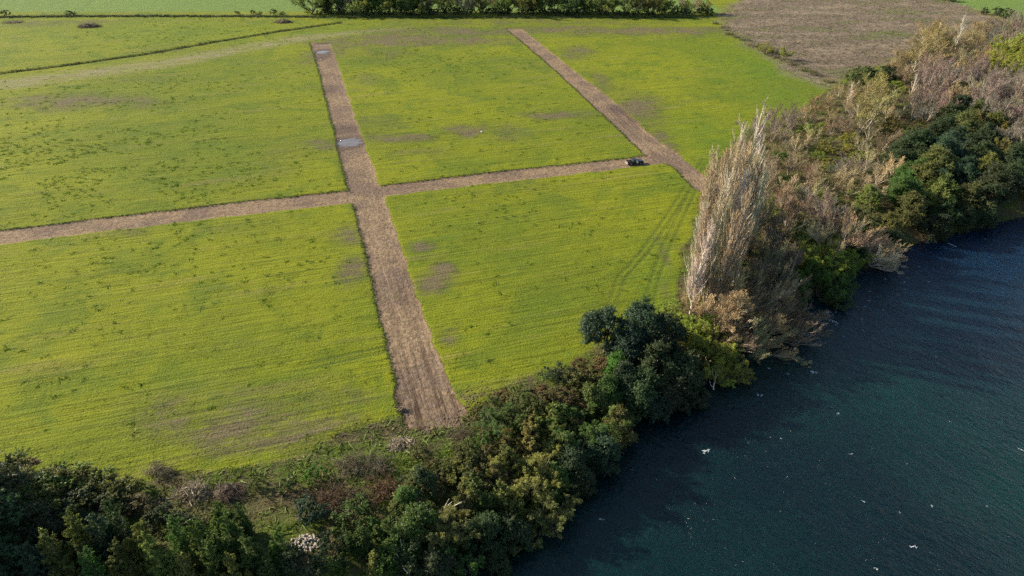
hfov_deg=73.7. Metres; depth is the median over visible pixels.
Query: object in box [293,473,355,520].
bramble bush
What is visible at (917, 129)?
evergreen tree
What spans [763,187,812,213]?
bare tree
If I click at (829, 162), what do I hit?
shrub
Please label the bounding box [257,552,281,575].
young tree
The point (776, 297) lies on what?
bare tree
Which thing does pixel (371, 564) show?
young tree
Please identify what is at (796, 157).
bare tree
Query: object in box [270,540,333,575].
shrub
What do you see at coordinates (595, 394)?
evergreen tree
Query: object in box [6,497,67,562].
evergreen tree
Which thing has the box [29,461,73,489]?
shrub
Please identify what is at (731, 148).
poplar tree
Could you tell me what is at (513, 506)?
young tree
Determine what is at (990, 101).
bare tree
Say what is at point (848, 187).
bare tree
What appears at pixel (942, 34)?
bare tree
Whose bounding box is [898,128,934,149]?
evergreen tree
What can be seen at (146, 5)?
field
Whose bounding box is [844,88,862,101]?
bare tree
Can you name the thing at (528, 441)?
young tree
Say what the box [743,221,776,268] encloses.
bare tree
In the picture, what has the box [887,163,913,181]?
evergreen tree
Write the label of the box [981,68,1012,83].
bare tree
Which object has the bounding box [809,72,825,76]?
bramble bush
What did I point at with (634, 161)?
pickup truck
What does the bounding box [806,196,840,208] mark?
shrub
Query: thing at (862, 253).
evergreen tree
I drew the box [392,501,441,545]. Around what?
evergreen tree
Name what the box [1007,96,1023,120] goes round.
bare tree
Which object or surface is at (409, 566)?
evergreen tree
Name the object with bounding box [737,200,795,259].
bare tree
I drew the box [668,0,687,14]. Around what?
willow tree
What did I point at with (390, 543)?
evergreen tree
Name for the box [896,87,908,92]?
shrub
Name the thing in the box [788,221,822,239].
shrub
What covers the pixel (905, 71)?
bare tree
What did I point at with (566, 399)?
shrub
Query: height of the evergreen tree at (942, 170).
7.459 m
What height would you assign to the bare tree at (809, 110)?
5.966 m
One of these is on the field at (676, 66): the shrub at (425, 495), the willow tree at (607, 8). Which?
the willow tree at (607, 8)
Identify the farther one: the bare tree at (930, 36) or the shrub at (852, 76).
the bare tree at (930, 36)
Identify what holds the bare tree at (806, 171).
on the river bank
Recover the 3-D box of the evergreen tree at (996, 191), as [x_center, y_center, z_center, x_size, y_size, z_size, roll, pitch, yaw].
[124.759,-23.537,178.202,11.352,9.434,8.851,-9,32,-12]
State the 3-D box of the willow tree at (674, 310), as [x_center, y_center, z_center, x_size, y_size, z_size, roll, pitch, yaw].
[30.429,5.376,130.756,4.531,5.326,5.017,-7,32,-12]
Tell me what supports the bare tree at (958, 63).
on the river bank
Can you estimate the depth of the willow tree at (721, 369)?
121.97 m
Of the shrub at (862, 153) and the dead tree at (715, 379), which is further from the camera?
the shrub at (862, 153)
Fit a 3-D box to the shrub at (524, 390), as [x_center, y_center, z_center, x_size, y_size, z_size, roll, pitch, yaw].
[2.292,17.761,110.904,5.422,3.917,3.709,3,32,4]
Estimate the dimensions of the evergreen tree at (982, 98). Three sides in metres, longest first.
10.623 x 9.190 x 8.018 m
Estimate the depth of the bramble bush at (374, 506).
93.94 m
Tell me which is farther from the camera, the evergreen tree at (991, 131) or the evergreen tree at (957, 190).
the evergreen tree at (991, 131)
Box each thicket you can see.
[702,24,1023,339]
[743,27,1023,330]
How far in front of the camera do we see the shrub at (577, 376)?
113.80 m
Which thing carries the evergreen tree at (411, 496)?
on the river bank
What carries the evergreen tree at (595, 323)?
on the river bank
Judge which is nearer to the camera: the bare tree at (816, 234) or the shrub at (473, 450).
the shrub at (473, 450)
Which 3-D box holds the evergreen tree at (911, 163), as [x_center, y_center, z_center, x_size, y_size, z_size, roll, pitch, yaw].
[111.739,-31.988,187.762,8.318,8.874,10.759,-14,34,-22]
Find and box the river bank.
[9,21,1023,575]
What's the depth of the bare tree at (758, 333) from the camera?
128.17 m
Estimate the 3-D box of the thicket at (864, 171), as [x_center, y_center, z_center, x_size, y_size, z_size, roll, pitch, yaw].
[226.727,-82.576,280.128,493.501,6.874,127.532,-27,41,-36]
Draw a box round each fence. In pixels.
[20,14,312,16]
[718,23,829,84]
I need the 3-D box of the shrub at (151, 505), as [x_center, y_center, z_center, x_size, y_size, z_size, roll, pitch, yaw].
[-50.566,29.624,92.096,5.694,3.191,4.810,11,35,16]
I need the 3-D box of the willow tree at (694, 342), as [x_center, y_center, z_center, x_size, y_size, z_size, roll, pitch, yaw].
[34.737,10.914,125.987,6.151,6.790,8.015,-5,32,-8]
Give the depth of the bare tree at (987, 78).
252.14 m
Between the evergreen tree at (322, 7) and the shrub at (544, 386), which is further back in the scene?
the evergreen tree at (322, 7)
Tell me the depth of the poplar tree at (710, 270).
131.20 m
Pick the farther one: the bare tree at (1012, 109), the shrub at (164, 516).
the bare tree at (1012, 109)
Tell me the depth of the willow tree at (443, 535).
90.02 m
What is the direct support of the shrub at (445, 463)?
on the river bank
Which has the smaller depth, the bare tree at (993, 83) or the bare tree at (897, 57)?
the bare tree at (993, 83)
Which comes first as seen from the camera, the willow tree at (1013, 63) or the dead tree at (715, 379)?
the dead tree at (715, 379)
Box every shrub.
[0,10,10,15]
[4,455,54,484]
[12,464,71,499]
[16,456,54,477]
[18,482,82,521]
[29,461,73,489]
[34,465,92,508]
[45,485,97,526]
[50,460,116,506]
[70,466,133,518]
[78,488,130,535]
[96,467,120,495]
[102,477,142,511]
[114,478,145,496]
[118,492,162,518]
[142,500,179,533]
[166,508,198,527]
[247,475,266,490]
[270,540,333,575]
[275,473,298,494]
[292,493,331,529]
[302,461,328,486]
[314,530,349,567]
[325,6,339,14]
[328,492,370,533]
[346,7,359,14]
[365,10,375,15]
[385,500,402,526]
[389,477,430,516]
[409,441,424,460]
[411,10,421,15]
[423,454,443,485]
[433,458,460,485]
[438,469,471,496]
[443,455,479,483]
[448,7,462,14]
[450,436,480,461]
[450,439,475,466]
[459,462,486,479]
[460,456,491,492]
[470,400,493,421]
[470,429,493,455]
[475,426,496,447]
[480,6,490,13]
[487,7,498,14]
[489,386,514,409]
[489,444,523,465]
[489,479,512,509]
[500,8,512,14]
[510,386,541,406]
[515,398,548,422]
[521,8,533,14]
[530,383,547,399]
[530,401,565,442]
[534,427,551,444]
[539,385,569,410]
[543,361,576,386]
[543,422,578,447]
[545,8,560,14]
[545,402,580,433]
[546,386,579,407]
[549,415,579,433]
[555,7,569,14]
[559,365,585,394]
[566,8,579,15]
[570,355,591,381]
[575,381,600,419]
[576,7,591,14]
[578,368,605,388]
[580,413,601,432]
[588,356,609,373]
[657,8,670,14]
[677,9,688,14]
[694,8,708,14]
[704,8,713,15]
[770,151,788,159]
[775,175,787,181]
[777,176,790,193]
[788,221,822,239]
[788,240,817,253]
[796,124,814,132]
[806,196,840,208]
[811,150,825,160]
[814,190,838,200]
[815,121,827,128]
[817,140,835,152]
[821,158,837,165]
[822,231,844,250]
[832,216,868,230]
[833,147,856,155]
[839,132,861,144]
[843,68,873,85]
[843,141,856,152]
[846,150,865,162]
[846,205,883,224]
[848,65,870,81]
[869,69,889,80]
[872,125,896,137]
[879,65,902,80]
[881,114,905,130]
[887,81,904,87]
[891,125,905,134]
[895,127,912,141]
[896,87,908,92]
[903,124,934,134]
[909,118,927,128]
[980,7,990,13]
[992,7,1004,15]
[999,8,1014,18]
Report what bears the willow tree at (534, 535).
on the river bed
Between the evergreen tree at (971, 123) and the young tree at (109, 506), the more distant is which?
the evergreen tree at (971, 123)
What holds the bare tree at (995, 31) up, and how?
on the river bank
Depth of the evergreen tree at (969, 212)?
172.45 m
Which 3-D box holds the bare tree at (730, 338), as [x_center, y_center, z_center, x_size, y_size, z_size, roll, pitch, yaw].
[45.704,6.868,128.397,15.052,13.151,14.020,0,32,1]
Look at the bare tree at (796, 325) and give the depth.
132.27 m
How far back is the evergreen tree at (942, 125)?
218.41 m
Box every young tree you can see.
[0,534,46,575]
[12,540,59,575]
[34,527,83,575]
[62,507,106,573]
[76,545,108,575]
[84,512,124,565]
[102,498,131,533]
[104,537,144,575]
[106,517,161,575]
[109,511,135,558]
[138,530,205,575]
[164,515,194,561]
[174,551,202,575]
[182,517,223,572]
[198,539,228,575]
[208,501,236,537]
[216,508,255,570]
[220,551,251,575]
[233,502,256,539]
[237,536,268,575]
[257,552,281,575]
[267,525,291,573]
[324,552,348,575]
[342,530,360,558]
[351,522,376,563]
[360,516,393,557]
[362,549,383,575]
[367,516,379,538]
[462,472,510,517]
[488,444,522,477]
[493,480,541,522]
[507,413,525,445]
[517,416,551,464]
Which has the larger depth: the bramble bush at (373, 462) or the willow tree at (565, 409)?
the willow tree at (565, 409)
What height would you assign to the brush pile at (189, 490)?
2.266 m
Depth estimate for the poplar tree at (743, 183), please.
139.13 m
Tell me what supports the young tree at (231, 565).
on the river bank
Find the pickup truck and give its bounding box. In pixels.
[625,158,643,165]
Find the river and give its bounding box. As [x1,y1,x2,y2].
[438,217,1023,575]
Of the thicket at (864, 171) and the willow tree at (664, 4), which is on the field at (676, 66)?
the willow tree at (664, 4)
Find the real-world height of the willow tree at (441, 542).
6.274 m
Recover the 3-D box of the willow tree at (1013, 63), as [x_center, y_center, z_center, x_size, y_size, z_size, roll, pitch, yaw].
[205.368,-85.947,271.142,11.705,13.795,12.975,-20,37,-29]
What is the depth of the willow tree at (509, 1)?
409.97 m
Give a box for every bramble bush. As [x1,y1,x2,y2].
[142,459,173,481]
[152,462,176,481]
[185,482,213,508]
[211,481,252,501]
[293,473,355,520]
[328,442,379,480]
[330,480,374,523]
[338,485,387,526]
[352,448,397,480]
[362,463,402,505]
[445,418,480,441]
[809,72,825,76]
[825,78,843,82]
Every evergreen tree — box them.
[0,459,42,526]
[0,485,40,575]
[0,495,46,563]
[1,446,31,475]
[2,478,58,509]
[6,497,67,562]
[313,2,334,11]
[320,0,350,11]
[358,0,384,15]
[373,527,424,575]
[384,538,435,575]
[390,480,425,517]
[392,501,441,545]
[395,463,438,498]
[398,0,415,12]
[411,0,432,10]
[420,542,464,575]
[457,509,510,570]
[477,541,513,575]
[494,511,533,554]
[538,459,574,504]
[539,431,574,464]
[551,443,591,494]
[562,381,607,416]
[568,464,598,499]
[576,305,630,357]
[577,430,623,478]
[596,373,622,405]
[601,404,639,452]
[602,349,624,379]
[602,357,640,401]
[607,322,648,365]
[618,365,664,416]
[623,294,661,346]
[629,338,680,393]
[642,309,691,357]
[643,395,674,422]
[655,374,695,415]
[667,348,705,399]
[685,380,711,409]
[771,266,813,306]
[845,183,882,209]
[845,233,871,259]
[851,220,881,247]
[874,211,903,230]
[877,227,906,256]
[880,143,917,173]
[882,174,924,212]
[884,137,913,158]
[886,167,924,197]
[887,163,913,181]
[892,155,935,178]
[895,190,928,227]
[896,124,935,146]
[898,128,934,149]
[903,141,936,162]
[905,158,943,187]
[913,213,953,243]
[916,144,955,178]
[920,179,956,212]
[924,201,966,229]
[926,117,954,136]
[927,168,954,190]
[927,171,964,202]
[928,135,941,149]
[930,112,956,131]
[932,100,966,119]
[932,134,967,156]
[937,148,961,175]
[938,126,968,140]
[939,94,969,113]
[943,130,972,147]
[947,110,960,119]
[948,110,985,135]
[950,162,981,185]
[952,179,996,213]
[954,94,971,109]
[955,204,980,232]
[956,109,992,125]
[958,138,982,164]
[959,139,1003,167]
[959,153,979,174]
[962,128,995,149]
[963,121,1003,146]
[964,99,994,117]
[965,97,989,108]
[971,140,999,158]
[973,160,1023,204]
[974,200,1000,228]
[975,152,1004,177]
[977,180,1011,212]
[984,109,1012,128]
[997,160,1023,195]
[998,145,1023,165]
[999,159,1023,171]
[1001,139,1023,162]
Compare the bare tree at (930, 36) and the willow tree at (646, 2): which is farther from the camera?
the willow tree at (646, 2)
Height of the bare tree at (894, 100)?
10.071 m
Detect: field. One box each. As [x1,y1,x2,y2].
[0,0,1011,484]
[0,0,1023,18]
[717,0,1010,86]
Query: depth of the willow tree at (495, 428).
104.90 m
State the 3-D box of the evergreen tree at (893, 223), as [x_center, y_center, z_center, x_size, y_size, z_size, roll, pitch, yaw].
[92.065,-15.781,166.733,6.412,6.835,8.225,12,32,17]
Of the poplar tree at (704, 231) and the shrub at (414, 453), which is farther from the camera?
the poplar tree at (704, 231)
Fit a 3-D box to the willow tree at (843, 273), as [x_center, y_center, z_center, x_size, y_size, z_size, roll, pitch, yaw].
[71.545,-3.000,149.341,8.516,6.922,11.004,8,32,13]
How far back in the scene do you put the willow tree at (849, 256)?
154.69 m
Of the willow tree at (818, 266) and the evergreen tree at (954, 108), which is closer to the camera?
the willow tree at (818, 266)
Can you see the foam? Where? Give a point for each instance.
(813, 372)
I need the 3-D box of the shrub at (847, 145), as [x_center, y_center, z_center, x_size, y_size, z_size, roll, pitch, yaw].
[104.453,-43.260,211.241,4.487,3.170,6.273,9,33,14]
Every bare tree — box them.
[332,0,350,13]
[453,0,472,14]
[469,0,477,10]
[634,2,643,11]
[678,0,696,14]
[680,284,758,333]
[689,273,778,350]
[694,0,701,13]
[695,246,751,295]
[698,261,801,322]
[715,225,795,285]
[718,293,799,360]
[731,266,796,336]
[734,115,767,134]
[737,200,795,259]
[742,254,812,301]
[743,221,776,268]
[749,313,812,367]
[750,230,800,284]
[752,258,832,330]
[755,188,812,239]
[759,170,774,192]
[759,228,805,271]
[761,122,782,141]
[762,153,782,172]
[762,157,781,187]
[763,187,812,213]
[763,296,826,346]
[764,106,781,124]
[765,117,784,134]
[768,268,835,337]
[770,173,807,203]
[776,191,800,226]
[778,101,806,119]
[778,123,793,144]
[781,112,801,123]
[782,142,805,154]
[784,154,802,174]
[785,111,799,130]
[786,133,807,150]
[788,147,807,167]
[789,177,826,205]
[792,129,820,146]
[798,206,871,253]
[799,101,814,116]
[800,111,823,123]
[801,160,817,180]
[801,184,845,221]
[803,190,840,230]
[804,122,822,138]
[804,163,823,189]
[809,97,817,106]
[809,101,829,112]
[812,163,859,191]
[821,116,849,134]
[822,169,869,196]
[823,95,836,108]
[824,202,892,252]
[825,158,846,174]
[826,91,841,98]
[827,107,838,119]
[831,82,857,95]
[832,151,873,171]
[832,164,849,184]
[836,115,859,132]
[838,113,851,127]
[840,158,876,176]
[841,101,860,117]
[843,95,852,111]
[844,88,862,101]
[847,80,862,91]
[851,144,898,171]
[852,92,896,133]
[852,161,892,186]
[854,93,881,124]
[854,132,873,151]
[858,226,912,261]
[859,117,883,140]
[861,78,887,109]
[861,173,888,195]
[863,70,890,106]
[866,85,901,112]
[868,244,908,274]
[870,131,889,155]
[876,127,904,149]
[877,152,904,182]
[883,102,897,117]
[887,98,898,108]
[888,52,906,65]
[892,62,911,71]
[893,105,905,117]
[896,64,914,82]
[897,39,953,71]
[900,93,930,119]
[904,91,920,108]
[907,41,933,67]
[908,64,951,92]
[911,27,948,63]
[912,86,964,114]
[913,102,938,126]
[915,16,963,37]
[916,58,940,84]
[917,54,969,87]
[917,88,953,111]
[918,28,947,50]
[920,87,948,104]
[921,51,957,75]
[924,21,971,44]
[924,22,956,55]
[927,86,968,102]
[929,50,959,60]
[929,73,947,91]
[935,90,960,114]
[938,61,970,87]
[940,45,960,59]
[942,59,972,76]
[944,84,966,97]
[946,35,961,49]
[946,81,960,93]
[951,45,978,69]
[953,87,969,97]
[954,80,983,94]
[956,78,981,97]
[957,38,964,48]
[960,64,1005,88]
[961,56,981,75]
[963,25,980,40]
[963,70,1007,98]
[964,38,984,51]
[968,53,990,79]
[969,19,982,34]
[969,59,1018,79]
[969,85,1006,110]
[970,84,1023,126]
[971,32,987,46]
[972,43,996,56]
[974,39,992,55]
[974,73,1018,104]
[976,18,991,32]
[977,36,986,47]
[978,55,1002,72]
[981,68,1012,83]
[981,97,1023,130]
[985,17,1005,25]
[987,68,1005,84]
[987,80,1023,103]
[988,20,1005,33]
[988,28,1003,37]
[988,106,1023,141]
[992,25,1007,35]
[992,92,1023,115]
[994,14,1020,30]
[995,27,1017,40]
[995,117,1023,145]
[997,32,1007,43]
[997,93,1023,112]
[998,74,1012,98]
[998,77,1023,101]
[998,99,1023,123]
[1001,28,1023,42]
[1004,75,1023,101]
[1006,67,1023,97]
[1007,17,1023,27]
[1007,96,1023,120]
[1007,103,1023,126]
[1010,24,1019,31]
[1011,11,1020,20]
[1013,73,1023,95]
[1017,20,1023,30]
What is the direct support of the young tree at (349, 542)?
on the river bank
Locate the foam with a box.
[599,243,1021,569]
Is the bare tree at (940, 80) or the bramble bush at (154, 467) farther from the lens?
the bare tree at (940, 80)
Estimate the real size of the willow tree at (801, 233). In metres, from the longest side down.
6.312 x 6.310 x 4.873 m
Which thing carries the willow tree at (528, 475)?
on the river bank
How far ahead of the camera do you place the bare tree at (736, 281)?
134.32 m
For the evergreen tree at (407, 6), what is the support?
on the field at (676, 66)
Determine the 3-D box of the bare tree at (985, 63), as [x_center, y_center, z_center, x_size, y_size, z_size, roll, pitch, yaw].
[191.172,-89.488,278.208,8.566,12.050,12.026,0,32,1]
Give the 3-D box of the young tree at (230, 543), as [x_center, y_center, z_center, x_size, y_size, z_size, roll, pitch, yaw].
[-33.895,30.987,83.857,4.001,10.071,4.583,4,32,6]
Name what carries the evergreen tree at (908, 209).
on the river bank
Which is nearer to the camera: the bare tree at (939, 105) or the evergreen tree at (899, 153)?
the evergreen tree at (899, 153)
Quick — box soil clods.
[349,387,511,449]
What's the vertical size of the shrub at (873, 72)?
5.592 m
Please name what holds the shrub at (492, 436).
on the river bank
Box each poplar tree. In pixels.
[683,198,711,291]
[684,218,715,313]
[688,216,708,300]
[690,198,710,266]
[693,201,711,305]
[695,155,719,224]
[695,161,717,230]
[698,178,715,233]
[701,182,728,294]
[702,208,722,306]
[704,144,719,212]
[710,179,720,225]
[710,196,731,295]
[713,207,739,303]
[715,150,737,238]
[716,147,730,195]
[716,163,734,251]
[718,184,738,272]
[719,141,736,195]
[723,141,744,177]
[724,143,746,211]
[725,169,753,242]
[728,195,752,290]
[731,114,748,178]
[733,140,753,205]
[733,179,757,275]
[734,136,743,173]
[734,142,756,206]
[735,161,759,223]
[740,97,769,173]
[741,154,760,204]
[743,164,769,260]
[747,154,759,214]
[748,162,765,235]
[750,131,772,192]
[908,71,920,92]
[954,12,966,50]
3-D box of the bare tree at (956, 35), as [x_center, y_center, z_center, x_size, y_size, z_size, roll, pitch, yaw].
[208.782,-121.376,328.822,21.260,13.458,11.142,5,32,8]
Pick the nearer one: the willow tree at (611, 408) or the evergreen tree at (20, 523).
the evergreen tree at (20, 523)
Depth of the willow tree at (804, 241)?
154.41 m
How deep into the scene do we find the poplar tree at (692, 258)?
134.73 m
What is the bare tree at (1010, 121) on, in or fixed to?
on the river bank
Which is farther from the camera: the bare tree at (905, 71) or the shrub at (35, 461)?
the bare tree at (905, 71)
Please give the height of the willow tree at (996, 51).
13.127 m
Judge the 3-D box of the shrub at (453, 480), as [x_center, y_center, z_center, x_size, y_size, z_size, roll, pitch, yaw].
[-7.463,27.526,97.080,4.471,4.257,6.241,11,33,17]
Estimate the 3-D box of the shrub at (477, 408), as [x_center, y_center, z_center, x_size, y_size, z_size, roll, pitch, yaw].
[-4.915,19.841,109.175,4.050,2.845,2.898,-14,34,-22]
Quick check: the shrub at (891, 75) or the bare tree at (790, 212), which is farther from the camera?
the shrub at (891, 75)
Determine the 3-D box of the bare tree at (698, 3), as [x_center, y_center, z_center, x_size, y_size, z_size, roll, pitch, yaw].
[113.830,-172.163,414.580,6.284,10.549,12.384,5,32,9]
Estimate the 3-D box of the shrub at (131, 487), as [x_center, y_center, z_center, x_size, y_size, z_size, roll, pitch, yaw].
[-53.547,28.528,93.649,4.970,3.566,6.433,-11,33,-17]
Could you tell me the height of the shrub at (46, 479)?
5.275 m
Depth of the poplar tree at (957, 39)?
322.75 m
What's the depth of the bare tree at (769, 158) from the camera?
193.64 m
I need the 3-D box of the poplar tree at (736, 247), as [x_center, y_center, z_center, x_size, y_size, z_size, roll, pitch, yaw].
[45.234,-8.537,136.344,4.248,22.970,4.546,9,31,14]
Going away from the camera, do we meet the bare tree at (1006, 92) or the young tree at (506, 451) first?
the young tree at (506, 451)
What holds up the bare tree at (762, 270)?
on the river bank
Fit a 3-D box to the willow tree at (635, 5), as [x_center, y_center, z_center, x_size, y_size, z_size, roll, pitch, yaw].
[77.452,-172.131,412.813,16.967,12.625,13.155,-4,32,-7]
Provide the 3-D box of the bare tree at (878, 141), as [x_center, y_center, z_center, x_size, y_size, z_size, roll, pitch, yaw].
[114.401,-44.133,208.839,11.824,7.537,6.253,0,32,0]
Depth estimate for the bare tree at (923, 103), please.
237.47 m
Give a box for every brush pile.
[1,16,21,23]
[78,21,102,27]
[167,477,211,504]
[203,482,243,501]
[274,18,292,23]
[384,435,414,452]
[394,406,407,411]
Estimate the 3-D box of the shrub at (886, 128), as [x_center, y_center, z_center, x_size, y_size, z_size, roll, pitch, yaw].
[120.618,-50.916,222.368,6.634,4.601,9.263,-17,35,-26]
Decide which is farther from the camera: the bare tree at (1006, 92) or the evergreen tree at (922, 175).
the bare tree at (1006, 92)
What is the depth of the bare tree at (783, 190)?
175.46 m
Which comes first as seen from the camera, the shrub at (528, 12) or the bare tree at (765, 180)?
the bare tree at (765, 180)
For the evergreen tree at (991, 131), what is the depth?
208.44 m
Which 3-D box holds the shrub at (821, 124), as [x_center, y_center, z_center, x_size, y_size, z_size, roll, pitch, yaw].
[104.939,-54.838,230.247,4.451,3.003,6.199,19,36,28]
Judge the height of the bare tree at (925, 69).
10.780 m
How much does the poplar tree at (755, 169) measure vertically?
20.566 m
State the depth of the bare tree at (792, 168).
194.09 m
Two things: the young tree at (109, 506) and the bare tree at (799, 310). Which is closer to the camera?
the young tree at (109, 506)
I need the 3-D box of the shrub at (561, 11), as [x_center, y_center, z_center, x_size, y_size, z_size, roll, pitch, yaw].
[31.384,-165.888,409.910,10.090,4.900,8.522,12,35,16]
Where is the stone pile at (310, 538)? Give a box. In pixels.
[290,533,322,551]
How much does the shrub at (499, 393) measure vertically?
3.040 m
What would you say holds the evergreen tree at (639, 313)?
on the river bank
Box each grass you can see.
[0,14,315,17]
[3,21,341,73]
[313,14,709,19]
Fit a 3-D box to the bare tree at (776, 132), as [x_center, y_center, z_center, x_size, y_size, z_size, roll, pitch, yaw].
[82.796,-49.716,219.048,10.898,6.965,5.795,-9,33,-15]
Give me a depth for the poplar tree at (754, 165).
149.90 m
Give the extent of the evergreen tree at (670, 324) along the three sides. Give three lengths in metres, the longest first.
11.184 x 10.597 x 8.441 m
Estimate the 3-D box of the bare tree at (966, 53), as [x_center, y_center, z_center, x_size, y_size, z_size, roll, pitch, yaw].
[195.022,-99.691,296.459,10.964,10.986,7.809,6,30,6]
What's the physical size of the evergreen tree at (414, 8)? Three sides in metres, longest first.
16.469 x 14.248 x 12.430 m
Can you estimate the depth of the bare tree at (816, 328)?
134.74 m
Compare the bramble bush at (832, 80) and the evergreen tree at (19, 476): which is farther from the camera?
the bramble bush at (832, 80)
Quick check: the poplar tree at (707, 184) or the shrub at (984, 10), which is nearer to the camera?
the poplar tree at (707, 184)
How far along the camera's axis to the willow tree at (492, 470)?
99.81 m
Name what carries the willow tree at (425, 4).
on the field at (676, 66)
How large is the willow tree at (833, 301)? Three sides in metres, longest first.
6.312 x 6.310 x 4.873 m
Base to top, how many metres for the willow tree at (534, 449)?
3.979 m
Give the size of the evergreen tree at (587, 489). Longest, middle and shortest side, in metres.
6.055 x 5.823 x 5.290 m
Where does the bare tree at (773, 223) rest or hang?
on the river bank
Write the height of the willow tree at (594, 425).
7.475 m
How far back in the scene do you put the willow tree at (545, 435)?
101.75 m
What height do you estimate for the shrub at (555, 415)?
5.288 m
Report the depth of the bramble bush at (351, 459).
100.09 m
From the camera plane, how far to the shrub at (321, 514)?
90.92 m
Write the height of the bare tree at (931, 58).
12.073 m
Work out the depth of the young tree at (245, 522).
88.12 m
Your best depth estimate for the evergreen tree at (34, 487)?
89.86 m
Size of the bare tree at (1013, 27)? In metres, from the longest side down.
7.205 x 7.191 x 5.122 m
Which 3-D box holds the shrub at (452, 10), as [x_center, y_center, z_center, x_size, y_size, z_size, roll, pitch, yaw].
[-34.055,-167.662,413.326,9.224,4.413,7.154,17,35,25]
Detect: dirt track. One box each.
[0,154,673,245]
[308,42,473,432]
[505,28,718,193]
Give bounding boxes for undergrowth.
[31,57,1023,551]
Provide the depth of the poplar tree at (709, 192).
133.90 m
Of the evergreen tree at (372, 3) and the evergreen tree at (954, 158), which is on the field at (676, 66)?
the evergreen tree at (372, 3)
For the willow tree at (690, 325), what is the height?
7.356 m
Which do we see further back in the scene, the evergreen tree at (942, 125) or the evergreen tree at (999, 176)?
the evergreen tree at (942, 125)
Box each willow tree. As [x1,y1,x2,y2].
[288,0,322,13]
[346,0,375,14]
[361,0,392,12]
[391,0,406,13]
[401,508,470,554]
[404,478,444,511]
[411,0,429,12]
[418,0,453,14]
[424,483,482,549]
[424,540,484,575]
[431,0,460,12]
[462,455,522,496]
[463,0,490,11]
[471,402,523,442]
[473,0,492,11]
[476,441,520,482]
[476,450,560,511]
[482,464,515,486]
[486,392,529,429]
[488,0,507,13]
[489,426,523,456]
[493,0,512,13]
[502,0,516,11]
[507,0,536,12]
[510,436,540,471]
[510,439,576,493]
[512,0,536,13]
[513,522,543,556]
[524,0,540,12]
[526,433,558,461]
[526,474,582,539]
[530,409,564,432]
[532,413,607,452]
[533,0,552,9]
[544,0,565,11]
[550,392,596,423]
[562,0,582,13]
[563,415,631,452]
[571,399,627,430]
[572,399,597,425]
[580,0,590,11]
[583,0,599,11]
[585,0,613,11]
[592,0,616,14]
[602,0,622,11]
[610,0,644,12]
[617,400,640,426]
[632,0,647,12]
[636,0,665,14]
[641,0,661,14]
[655,297,679,311]
[656,0,671,12]
[660,0,673,9]
[662,304,685,322]
[667,308,716,334]
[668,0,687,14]
[680,0,697,12]
[680,321,719,355]
[682,326,724,361]
[690,329,745,369]
[699,0,712,10]
[702,343,748,385]
[702,357,736,387]
[710,340,743,371]
[725,362,756,384]
[757,40,775,53]
[758,196,779,219]
[780,47,796,58]
[795,225,820,242]
[796,232,827,255]
[796,259,830,287]
[797,244,828,268]
[801,254,839,279]
[808,234,839,259]
[810,268,847,300]
[818,288,850,310]
[819,251,860,287]
[824,243,855,275]
[827,275,860,306]
[838,241,876,267]
[840,263,857,280]
[984,121,1010,139]
[986,37,1019,62]
[989,51,1023,70]
[990,48,1011,68]
[991,137,1011,149]
[993,36,1023,58]
[994,137,1016,157]
[997,34,1023,50]
[1001,50,1023,76]
[1004,32,1023,49]
[1005,47,1023,68]
[1009,58,1023,79]
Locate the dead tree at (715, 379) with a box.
[709,366,719,389]
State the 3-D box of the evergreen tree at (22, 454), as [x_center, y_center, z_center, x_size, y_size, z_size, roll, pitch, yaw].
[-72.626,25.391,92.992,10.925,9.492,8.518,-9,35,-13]
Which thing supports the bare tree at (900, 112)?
on the river bank
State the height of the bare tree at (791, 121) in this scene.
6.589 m
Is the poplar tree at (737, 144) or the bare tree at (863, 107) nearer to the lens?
the poplar tree at (737, 144)
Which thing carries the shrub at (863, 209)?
on the river bank
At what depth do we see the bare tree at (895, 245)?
156.91 m
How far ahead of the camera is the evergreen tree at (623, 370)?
113.66 m
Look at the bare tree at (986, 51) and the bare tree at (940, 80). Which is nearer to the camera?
the bare tree at (940, 80)
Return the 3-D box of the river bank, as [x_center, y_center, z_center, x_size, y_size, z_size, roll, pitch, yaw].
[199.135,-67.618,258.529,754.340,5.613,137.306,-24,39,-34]
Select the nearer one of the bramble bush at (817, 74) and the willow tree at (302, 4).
the bramble bush at (817, 74)
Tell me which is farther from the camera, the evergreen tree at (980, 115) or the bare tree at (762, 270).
the evergreen tree at (980, 115)
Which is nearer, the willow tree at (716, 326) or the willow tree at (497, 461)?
the willow tree at (497, 461)
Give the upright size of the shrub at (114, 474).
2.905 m
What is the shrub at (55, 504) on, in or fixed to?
on the river bank
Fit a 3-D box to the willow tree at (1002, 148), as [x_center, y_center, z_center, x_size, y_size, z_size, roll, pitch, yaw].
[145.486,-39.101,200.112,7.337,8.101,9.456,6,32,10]
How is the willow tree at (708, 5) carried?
on the field at (676, 66)
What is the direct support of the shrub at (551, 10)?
on the field at (676, 66)
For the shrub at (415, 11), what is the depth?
411.07 m
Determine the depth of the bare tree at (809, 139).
214.57 m
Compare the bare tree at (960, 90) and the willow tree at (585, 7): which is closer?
the bare tree at (960, 90)
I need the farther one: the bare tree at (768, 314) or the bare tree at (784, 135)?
the bare tree at (784, 135)

